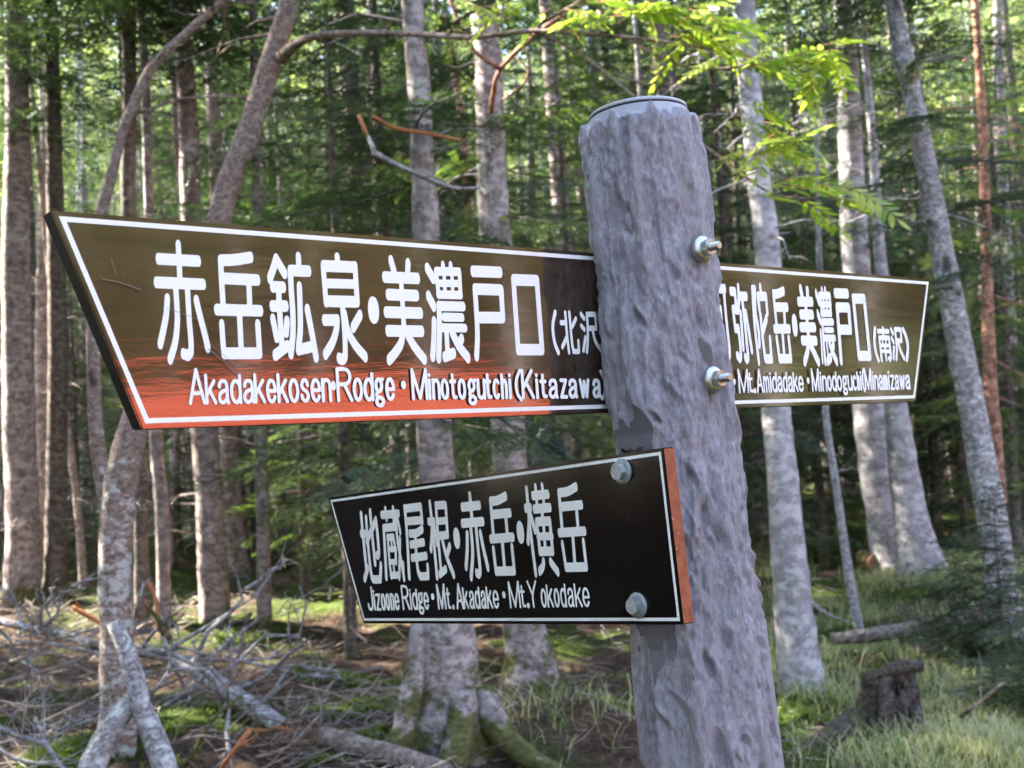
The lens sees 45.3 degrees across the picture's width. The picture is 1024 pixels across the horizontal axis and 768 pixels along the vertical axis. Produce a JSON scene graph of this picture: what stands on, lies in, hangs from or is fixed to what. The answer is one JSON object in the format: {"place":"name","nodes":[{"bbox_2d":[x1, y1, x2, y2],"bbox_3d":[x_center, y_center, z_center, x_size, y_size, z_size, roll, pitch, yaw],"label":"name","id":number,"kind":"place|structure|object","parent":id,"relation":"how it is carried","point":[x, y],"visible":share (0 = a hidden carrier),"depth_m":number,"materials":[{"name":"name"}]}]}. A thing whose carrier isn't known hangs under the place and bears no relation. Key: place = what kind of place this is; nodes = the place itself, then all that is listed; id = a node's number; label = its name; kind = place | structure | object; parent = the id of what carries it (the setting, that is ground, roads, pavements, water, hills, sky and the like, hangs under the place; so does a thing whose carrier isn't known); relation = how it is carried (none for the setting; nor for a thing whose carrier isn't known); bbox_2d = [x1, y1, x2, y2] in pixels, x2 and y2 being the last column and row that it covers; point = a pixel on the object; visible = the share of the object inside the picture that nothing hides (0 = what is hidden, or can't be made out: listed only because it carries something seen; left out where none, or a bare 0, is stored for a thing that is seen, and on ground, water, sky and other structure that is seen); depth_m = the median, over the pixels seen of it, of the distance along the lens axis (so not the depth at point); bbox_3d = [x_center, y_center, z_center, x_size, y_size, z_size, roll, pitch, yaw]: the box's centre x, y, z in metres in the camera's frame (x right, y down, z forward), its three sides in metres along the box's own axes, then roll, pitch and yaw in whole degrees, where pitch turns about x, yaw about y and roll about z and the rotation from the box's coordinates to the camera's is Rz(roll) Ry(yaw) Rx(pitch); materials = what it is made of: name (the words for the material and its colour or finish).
{"place":"outdoors","nodes":[
{"label":"outdoors","id":0,"kind":"place"},
{"bbox_2d":[0,17,1023,767],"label":"ground","id":1,"kind":"structure","parent":0,"point":[554,739],"depth_m":8.29,"materials":[{"name":"brown soil"}]},
{"bbox_2d":[0,586,99,716],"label":"dead branch","id":2,"kind":"object","parent":1,"relation":"on","point":[51,654],"visible":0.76,"depth_m":6.25,"materials":[{"name":"grey wood"}]},
{"bbox_2d":[0,604,99,673],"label":"dead branch","id":3,"kind":"object","parent":2,"relation":"on","point":[6,645],"visible":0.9,"depth_m":6.54,"materials":[{"name":"grey wood"}]},
{"bbox_2d":[0,56,108,521],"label":"bare stem","id":4,"kind":"object","parent":1,"relation":"on","point":[33,268],"visible":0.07,"depth_m":17.77,"materials":[{"name":"plant"}]},
{"bbox_2d":[0,43,114,596],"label":"fir tree","id":5,"kind":"object","parent":1,"relation":"on","point":[79,533],"visible":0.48,"depth_m":13.48,"materials":[{"name":"brown plant"}]},
{"bbox_2d":[0,645,117,767],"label":"dead branch","id":6,"kind":"object","parent":1,"relation":"on","point":[39,741],"visible":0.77,"depth_m":5.14,"materials":[{"name":"grey wood"}]},
{"bbox_2d":[14,667,114,744],"bbox_3d":[-1.980,1.357,5.250,0.383,0.368,0.615,-3,-2,0],"label":"dead branch","id":7,"kind":"object","parent":6,"relation":"on","point":[38,724],"visible":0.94,"depth_m":5.31,"materials":[{"name":"grey wood"}]},
{"bbox_2d":[0,3,119,549],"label":"fir tree","id":8,"kind":"object","parent":1,"relation":"on","point":[70,501],"visible":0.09,"depth_m":20.91,"materials":[{"name":"plant"}]},
{"bbox_2d":[0,699,152,767],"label":"dead branch","id":9,"kind":"object","parent":1,"relation":"on","point":[15,759],"visible":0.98,"depth_m":4.94,"materials":[{"name":"grey wood"}]},
{"bbox_2d":[0,0,157,606],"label":"fir tree","id":10,"kind":"object","parent":1,"relation":"on","point":[21,495],"visible":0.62,"depth_m":12.36,"materials":[{"name":"brown plant"}]},
{"bbox_2d":[0,2,169,578],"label":"fir tree","id":11,"kind":"object","parent":1,"relation":"on","point":[40,326],"visible":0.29,"depth_m":14.36,"materials":[{"name":"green plant"}]},
{"bbox_2d":[36,20,140,403],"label":"fir tree","id":12,"kind":"object","parent":1,"relation":"on","point":[77,173],"visible":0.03,"depth_m":32.34,"materials":[{"name":"green plant"}]},
{"bbox_2d":[60,28,122,533],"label":"fir tree","id":13,"kind":"object","parent":1,"relation":"on","point":[82,200],"visible":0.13,"depth_m":23.61,"materials":[{"name":"green plant"}]},
{"bbox_2d":[0,278,194,577],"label":"young fir","id":14,"kind":"object","parent":1,"relation":"on","point":[75,429],"visible":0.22,"depth_m":15.99,"materials":[{"name":"green plant"}]},
{"bbox_2d":[0,0,212,598],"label":"fir tree","id":15,"kind":"object","parent":1,"relation":"on","point":[55,545],"visible":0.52,"depth_m":12.63,"materials":[{"name":"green plant"}]},
{"bbox_2d":[0,0,245,628],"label":"fir tree","id":16,"kind":"object","parent":1,"relation":"on","point":[128,209],"visible":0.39,"depth_m":10.32,"materials":[{"name":"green plant"}]},
{"bbox_2d":[78,618,177,767],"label":"forked snag","id":17,"kind":"object","parent":1,"relation":"on","point":[98,751],"visible":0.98,"depth_m":5.01,"materials":[{"name":"grey wood"}]},
{"bbox_2d":[63,28,209,543],"bbox_3d":[-6.129,-2.734,20.046,2.771,11.178,2.654,-1,-3,-32],"label":"fir tree","id":18,"kind":"object","parent":1,"relation":"on","point":[91,152],"visible":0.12,"depth_m":20.14,"materials":[{"name":"green plant"}]},
{"bbox_2d":[0,0,289,625],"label":"fir tree","id":19,"kind":"object","parent":1,"relation":"on","point":[162,525],"visible":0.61,"depth_m":10.07,"materials":[{"name":"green plant"}]},
{"bbox_2d":[14,0,302,627],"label":"fir tree","id":20,"kind":"object","parent":1,"relation":"on","point":[212,573],"visible":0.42,"depth_m":10.16,"materials":[{"name":"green plant"}]},
{"bbox_2d":[0,539,346,727],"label":"fallen tree","id":21,"kind":"object","parent":1,"relation":"on","point":[181,663],"visible":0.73,"depth_m":6.51,"materials":[{"name":"grey wood"}]},
{"bbox_2d":[15,546,73,638],"bbox_3d":[-2.673,1.165,6.882,0.346,0.556,0.269,-1,-3,-43],"label":"dead branch","id":22,"kind":"object","parent":21,"relation":"on","point":[41,610],"visible":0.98,"depth_m":6.85,"materials":[{"name":"grey wood"}]},
{"bbox_2d":[152,655,272,705],"bbox_3d":[-1.353,1.340,5.587,0.504,0.250,0.306,-4,-3,23],"label":"dead branch","id":23,"kind":"object","parent":21,"relation":"on","point":[195,688],"visible":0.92,"depth_m":5.58,"materials":[{"name":"grey wood"}]},
{"bbox_2d":[73,401,274,549],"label":"young fir","id":24,"kind":"object","parent":1,"relation":"on","point":[178,527],"visible":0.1,"depth_m":18.36,"materials":[{"name":"green plant"}]},
{"bbox_2d":[61,0,304,588],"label":"fir tree","id":25,"kind":"object","parent":1,"relation":"on","point":[175,127],"visible":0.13,"depth_m":13.80,"materials":[{"name":"green plant"}]},
{"bbox_2d":[148,95,222,570],"bbox_3d":[-4.704,-1.900,17.097,2.314,9.292,2.048,6,-9,-37],"label":"bare stem","id":26,"kind":"object","parent":1,"relation":"on","point":[173,563],"visible":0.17,"depth_m":16.73,"materials":[{"name":"plant"}]},
{"bbox_2d":[86,0,336,519],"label":"rowan tree","id":27,"kind":"object","parent":1,"relation":"on","point":[98,451],"visible":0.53,"depth_m":6.43,"materials":[{"name":"grey plant"}]},
{"bbox_2d":[93,0,339,566],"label":"fir tree","id":28,"kind":"object","parent":1,"relation":"on","point":[158,179],"visible":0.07,"depth_m":16.95,"materials":[{"name":"green plant"}]},
{"bbox_2d":[182,651,276,767],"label":"dead branch","id":29,"kind":"object","parent":1,"relation":"on","point":[200,740],"visible":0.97,"depth_m":5.16,"materials":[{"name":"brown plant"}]},
{"bbox_2d":[87,0,390,584],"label":"fir tree","id":30,"kind":"object","parent":1,"relation":"on","point":[234,527],"visible":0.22,"depth_m":15.27,"materials":[{"name":"green plant"}]},
{"bbox_2d":[72,0,424,627],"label":"fir tree","id":31,"kind":"object","parent":1,"relation":"on","point":[264,598],"visible":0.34,"depth_m":9.94,"materials":[{"name":"green plant"}]},
{"bbox_2d":[161,3,344,526],"bbox_3d":[-4.749,-3.378,24.140,4.184,12.804,4.009,-3,-2,0],"label":"fir tree","id":32,"kind":"object","parent":1,"relation":"on","point":[281,160],"visible":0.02,"depth_m":24.00,"materials":[{"name":"green plant"}]},
{"bbox_2d":[168,424,339,571],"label":"young fir","id":33,"kind":"object","parent":1,"relation":"on","point":[251,528],"visible":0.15,"depth_m":16.41,"materials":[{"name":"green plant"}]},
{"bbox_2d":[199,3,344,543],"bbox_3d":[-4.264,-2.582,19.857,2.536,10.693,2.637,-4,-3,26],"label":"fir tree","id":34,"kind":"object","parent":1,"relation":"on","point":[276,490],"visible":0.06,"depth_m":19.71,"materials":[{"name":"green plant"}]},
{"bbox_2d":[255,682,320,767],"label":"dead branch","id":35,"kind":"object","parent":1,"relation":"on","point":[298,737],"visible":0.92,"depth_m":5.28,"materials":[{"name":"grey wood"}]},
{"bbox_2d":[235,2,342,588],"bbox_3d":[-2.481,-1.571,13.586,1.558,7.898,1.661,-1,-3,-34],"label":"bare stem","id":36,"kind":"object","parent":1,"relation":"on","point":[279,182],"visible":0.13,"depth_m":13.83,"materials":[{"name":"plant"}]},
{"bbox_2d":[243,14,335,573],"bbox_3d":[-2.582,-1.489,15.698,1.714,8.145,1.778,2,2,40],"label":"bare stem","id":37,"kind":"object","parent":1,"relation":"on","point":[307,434],"visible":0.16,"depth_m":15.76,"materials":[{"name":"plant"}]},
{"bbox_2d":[241,421,387,556],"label":"young fir","id":38,"kind":"object","parent":1,"relation":"on","point":[319,532],"visible":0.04,"depth_m":17.86,"materials":[{"name":"green plant"}]},
{"bbox_2d":[223,115,416,591],"bbox_3d":[-2.218,-0.135,12.632,1.994,5.227,2.447,-1,-3,-32],"label":"young fir","id":39,"kind":"object","parent":1,"relation":"on","point":[303,534],"visible":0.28,"depth_m":12.43,"materials":[{"name":"green plant"}]},
{"bbox_2d":[185,0,491,660],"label":"young fir","id":40,"kind":"object","parent":1,"relation":"on","point":[349,624],"visible":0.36,"depth_m":8.57,"materials":[{"name":"green plant"}]},
{"bbox_2d":[228,0,475,546],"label":"fir tree","id":41,"kind":"object","parent":1,"relation":"on","point":[345,83],"visible":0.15,"depth_m":14.43,"materials":[{"name":"green plant"}]},
{"bbox_2d":[260,0,476,488],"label":"fir tree","id":42,"kind":"object","parent":1,"relation":"on","point":[375,108],"visible":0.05,"depth_m":17.73,"materials":[{"name":"green plant"}]},
{"bbox_2d":[315,726,460,767],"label":"fallen log","id":43,"kind":"object","parent":1,"relation":"on","point":[334,738],"visible":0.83,"depth_m":5.25,"materials":[{"name":"grey wood"}]},
{"bbox_2d":[249,0,533,567],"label":"young fir","id":44,"kind":"object","parent":1,"relation":"on","point":[378,160],"visible":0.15,"depth_m":10.48,"materials":[{"name":"green plant"}]},
{"bbox_2d":[313,0,475,484],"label":"fir tree","id":45,"kind":"object","parent":1,"relation":"on","point":[406,451],"visible":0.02,"depth_m":23.10,"materials":[{"name":"green plant"}]},
{"bbox_2d":[246,0,589,767],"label":"fir tree","id":46,"kind":"object","parent":1,"relation":"on","point":[448,704],"visible":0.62,"depth_m":5.55,"materials":[{"name":"green plant"}]},
{"bbox_2d":[327,0,532,457],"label":"fir tree","id":47,"kind":"object","parent":1,"relation":"on","point":[452,115],"visible":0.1,"depth_m":15.84,"materials":[{"name":"green plant"}]},
{"bbox_2d":[382,0,526,477],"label":"fir tree","id":48,"kind":"object","parent":1,"relation":"on","point":[459,216],"visible":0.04,"depth_m":20.23,"materials":[{"name":"green plant"}]},
{"bbox_2d":[350,0,613,478],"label":"young fir","id":49,"kind":"object","parent":1,"relation":"on","point":[466,72],"visible":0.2,"depth_m":9.38,"materials":[{"name":"green plant"}]},
{"bbox_2d":[43,96,929,767],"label":"signpost","id":50,"kind":"object","parent":1,"relation":"on","point":[659,332],"visible":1,"depth_m":1.38,"materials":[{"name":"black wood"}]},
{"bbox_2d":[360,0,617,703],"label":"fir tree","id":51,"kind":"object","parent":1,"relation":"on","point":[530,654],"visible":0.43,"depth_m":7.34,"materials":[{"name":"green plant"}]},
{"bbox_2d":[97,0,910,759],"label":"rowan tree","id":52,"kind":"object","parent":1,"relation":"on","point":[117,524],"visible":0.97,"depth_m":4.92,"materials":[{"name":"green plant"}]},
{"bbox_2d":[366,0,646,444],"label":"fir tree","id":53,"kind":"object","parent":1,"relation":"on","point":[524,155],"visible":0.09,"depth_m":16.82,"materials":[{"name":"green plant"}]},
{"bbox_2d":[0,527,1023,767],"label":"moss","id":54,"kind":"object","parent":1,"relation":"on","point":[169,725],"visible":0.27,"depth_m":6.30,"materials":[{"name":"green plant"}]},
{"bbox_2d":[0,0,1023,470],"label":"slope wood","id":55,"kind":"object","parent":1,"relation":"on","point":[506,92],"visible":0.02,"depth_m":46.72,"materials":[{"name":"green plant"}]},
{"bbox_2d":[0,527,1023,767],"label":"twig litter","id":56,"kind":"object","parent":1,"relation":"on","point":[369,715],"visible":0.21,"depth_m":7.13,"materials":[{"name":"brown wood"}]},
{"bbox_2d":[0,654,98,749],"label":"dead branch","id":57,"kind":"object","parent":56,"relation":"on","point":[35,706],"visible":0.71,"depth_m":5.66,"materials":[{"name":"grey wood"}]},
{"bbox_2d":[0,609,142,714],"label":"dead branch","id":58,"kind":"object","parent":57,"relation":"on","point":[43,671],"visible":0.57,"depth_m":5.84,"materials":[{"name":"grey wood"}]},
{"bbox_2d":[170,661,339,767],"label":"dead branch","id":59,"kind":"object","parent":56,"relation":"on","point":[204,736],"visible":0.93,"depth_m":5.14,"materials":[{"name":"grey wood"}]},
{"bbox_2d":[492,2,576,467],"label":"fir tree","id":60,"kind":"object","parent":1,"relation":"on","point":[528,91],"visible":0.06,"depth_m":18.63,"materials":[{"name":"grey plant"}]},
{"bbox_2d":[451,0,624,466],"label":"young fir","id":61,"kind":"object","parent":1,"relation":"on","point":[566,247],"visible":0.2,"depth_m":11.04,"materials":[{"name":"green plant"}]},
{"bbox_2d":[462,0,613,460],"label":"fir tree","id":62,"kind":"object","parent":1,"relation":"on","point":[552,157],"visible":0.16,"depth_m":14.31,"materials":[{"name":"green plant"}]},
{"bbox_2d":[504,0,643,454],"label":"fir tree","id":63,"kind":"object","parent":1,"relation":"on","point":[578,190],"visible":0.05,"depth_m":20.73,"materials":[{"name":"green plant"}]},
{"bbox_2d":[514,0,650,457],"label":"fir tree","id":64,"kind":"object","parent":1,"relation":"on","point":[590,39],"visible":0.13,"depth_m":16.02,"materials":[{"name":"grey plant"}]},
{"bbox_2d":[462,0,730,180],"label":"fir tree","id":65,"kind":"object","parent":1,"relation":"on","point":[609,54],"visible":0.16,"depth_m":16.62,"materials":[{"name":"green plant"}]},
{"bbox_2d":[582,0,718,451],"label":"bare stem","id":66,"kind":"object","parent":1,"relation":"on","point":[637,61],"visible":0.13,"depth_m":12.94,"materials":[{"name":"grey plant"}]},
{"bbox_2d":[526,0,787,188],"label":"fir tree","id":67,"kind":"object","parent":1,"relation":"on","point":[659,90],"visible":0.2,"depth_m":15.22,"materials":[{"name":"green plant"}]},
{"bbox_2d":[361,525,1023,767],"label":"grass","id":68,"kind":"structure","parent":1,"relation":"on","point":[993,738],"depth_m":6.21,"materials":[{"name":"green plant"}]},
{"bbox_2d":[569,0,863,573],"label":"young fir","id":69,"kind":"object","parent":1,"relation":"on","point":[723,250],"visible":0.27,"depth_m":10.49,"materials":[{"name":"green plant"}]},
{"bbox_2d":[678,2,793,525],"bbox_3d":[3.323,-3.007,17.898,2.072,10.533,2.602,-2,-4,3],"label":"bare stem","id":70,"kind":"object","parent":1,"relation":"on","point":[735,187],"visible":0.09,"depth_m":17.85,"materials":[{"name":"plant"}]},
{"bbox_2d":[635,0,841,507],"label":"fir tree","id":71,"kind":"object","parent":1,"relation":"on","point":[727,195],"visible":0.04,"depth_m":19.52,"materials":[{"name":"green plant"}]},
{"bbox_2d":[666,0,878,534],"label":"fir tree","id":72,"kind":"object","parent":1,"relation":"on","point":[763,528],"visible":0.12,"depth_m":16.25,"materials":[{"name":"green plant"}]},
{"bbox_2d":[661,0,892,698],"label":"fir tree","id":73,"kind":"object","parent":1,"relation":"on","point":[798,652],"visible":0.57,"depth_m":7.00,"materials":[{"name":"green plant"}]},
{"bbox_2d":[740,171,857,522],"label":"young fir","id":74,"kind":"object","parent":1,"relation":"on","point":[801,492],"visible":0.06,"depth_m":17.93,"materials":[{"name":"green plant"}]},
{"bbox_2d":[733,221,866,567],"bbox_3d":[2.881,0.122,13.011,2.412,3.942,2.357,0,-3,-44],"label":"young fir","id":75,"kind":"object","parent":1,"relation":"on","point":[801,471],"visible":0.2,"depth_m":12.83,"materials":[{"name":"green plant"}]},
{"bbox_2d":[771,5,881,498],"bbox_3d":[5.802,-4.107,22.433,3.035,12.901,2.552,-1,-3,-31],"label":"fir tree","id":76,"kind":"object","parent":1,"relation":"on","point":[829,168],"visible":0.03,"depth_m":22.37,"materials":[{"name":"green plant"}]},
{"bbox_2d":[797,127,863,629],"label":"fir tree","id":77,"kind":"object","parent":1,"relation":"on","point":[855,611],"visible":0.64,"depth_m":8.92,"materials":[{"name":"grey wood"}]},
{"bbox_2d":[716,0,945,566],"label":"young fir","id":78,"kind":"object","parent":1,"relation":"on","point":[820,499],"visible":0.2,"depth_m":13.43,"materials":[{"name":"green plant"}]},
{"bbox_2d":[711,0,995,580],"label":"fir tree","id":79,"kind":"object","parent":1,"relation":"on","point":[914,532],"visible":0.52,"depth_m":10.82,"materials":[{"name":"grey plant"}]},
{"bbox_2d":[740,201,966,550],"bbox_3d":[3.921,-0.154,14.443,2.631,4.300,2.571,-3,-3,13],"label":"young fir","id":80,"kind":"object","parent":1,"relation":"on","point":[848,485],"visible":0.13,"depth_m":14.45,"materials":[{"name":"green plant"}]},
{"bbox_2d":[684,0,1023,576],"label":"fir tree","id":81,"kind":"object","parent":1,"relation":"on","point":[869,430],"visible":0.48,"depth_m":11.64,"materials":[{"name":"green plant"}]},
{"bbox_2d":[784,659,930,759],"bbox_3d":[1.614,1.551,5.816,0.772,0.460,0.522,-3,-2,0],"label":"tree stump","id":82,"kind":"object","parent":1,"relation":"on","point":[899,691],"visible":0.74,"depth_m":5.78,"materials":[{"name":"brown wood"}]},
{"bbox_2d":[763,0,964,477],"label":"fir tree","id":83,"kind":"object","parent":1,"relation":"on","point":[865,158],"visible":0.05,"depth_m":19.41,"materials":[{"name":"green plant"}]},
{"bbox_2d":[770,0,1008,490],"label":"young fir","id":84,"kind":"object","parent":1,"relation":"on","point":[866,169],"visible":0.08,"depth_m":16.57,"materials":[{"name":"green plant"}]},
{"bbox_2d":[775,0,1023,639],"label":"fir tree","id":85,"kind":"object","parent":1,"relation":"on","point":[981,460],"visible":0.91,"depth_m":8.16,"materials":[{"name":"grey plant"}]},
{"bbox_2d":[831,604,990,644],"bbox_3d":[2.636,1.576,8.077,1.046,0.289,0.306,-4,-3,18],"label":"fallen log","id":86,"kind":"object","parent":1,"relation":"on","point":[871,634],"visible":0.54,"depth_m":8.08,"materials":[{"name":"grey wood"}]},
{"bbox_2d":[803,151,1023,509],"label":"young fir","id":87,"kind":"object","parent":1,"relation":"on","point":[922,474],"visible":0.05,"depth_m":17.41,"materials":[{"name":"green plant"}]},
{"bbox_2d":[834,5,1009,499],"bbox_3d":[6.891,-3.678,19.742,2.761,11.447,2.768,-2,-2,-9],"label":"fir tree","id":88,"kind":"object","parent":1,"relation":"on","point":[913,49],"visible":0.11,"depth_m":19.53,"materials":[{"name":"green plant"}]},
{"bbox_2d":[821,0,1023,539],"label":"young fir","id":89,"kind":"object","parent":1,"relation":"on","point":[913,261],"visible":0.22,"depth_m":13.94,"materials":[{"name":"green plant"}]},
{"bbox_2d":[854,197,1023,545],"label":"young fir","id":90,"kind":"object","parent":1,"relation":"on","point":[964,518],"visible":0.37,"depth_m":13.14,"materials":[{"name":"green plant"}]},
{"bbox_2d":[884,0,1023,407],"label":"fir tree","id":91,"kind":"object","parent":1,"relation":"on","point":[969,93],"visible":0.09,"depth_m":20.87,"materials":[{"name":"green plant"}]},
{"bbox_2d":[886,0,1023,519],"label":"fir tree","id":92,"kind":"object","parent":1,"relation":"on","point":[990,361],"visible":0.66,"depth_m":9.93,"materials":[{"name":"brown plant"}]},
{"bbox_2d":[898,549,1012,663],"bbox_3d":[2.824,1.439,7.672,0.700,0.827,0.644,-3,-2,-4],"label":"fir seedling","id":93,"kind":"object","parent":1,"relation":"on","point":[966,595],"visible":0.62,"depth_m":7.62,"materials":[{"name":"green plant"}]},
{"bbox_2d":[893,0,1023,455],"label":"fir tree","id":94,"kind":"object","parent":1,"relation":"on","point":[1015,113],"visible":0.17,"depth_m":17.67,"materials":[{"name":"green plant"}]},
{"bbox_2d":[904,481,1023,681],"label":"fir seedling","id":95,"kind":"object","parent":1,"relation":"on","point":[983,624],"visible":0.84,"depth_m":7.46,"materials":[{"name":"green plant"}]},
{"bbox_2d":[908,21,1023,554],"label":"young fir","id":96,"kind":"object","parent":1,"relation":"on","point":[1009,410],"visible":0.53,"depth_m":11.96,"materials":[{"name":"green plant"}]},
{"bbox_2d":[910,0,1023,511],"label":"fir tree","id":97,"kind":"object","parent":1,"relation":"on","point":[997,15],"visible":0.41,"depth_m":16.31,"materials":[{"name":"green plant"}]},
{"bbox_2d":[910,158,1023,530],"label":"young fir","id":98,"kind":"object","parent":1,"relation":"on","point":[1022,319],"visible":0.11,"depth_m":14.55,"materials":[{"name":"green plant"}]},
{"bbox_2d":[948,555,1023,727],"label":"fir seedling","id":99,"kind":"object","parent":1,"relation":"on","point":[1015,676],"visible":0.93,"depth_m":6.37,"materials":[{"name":"green plant"}]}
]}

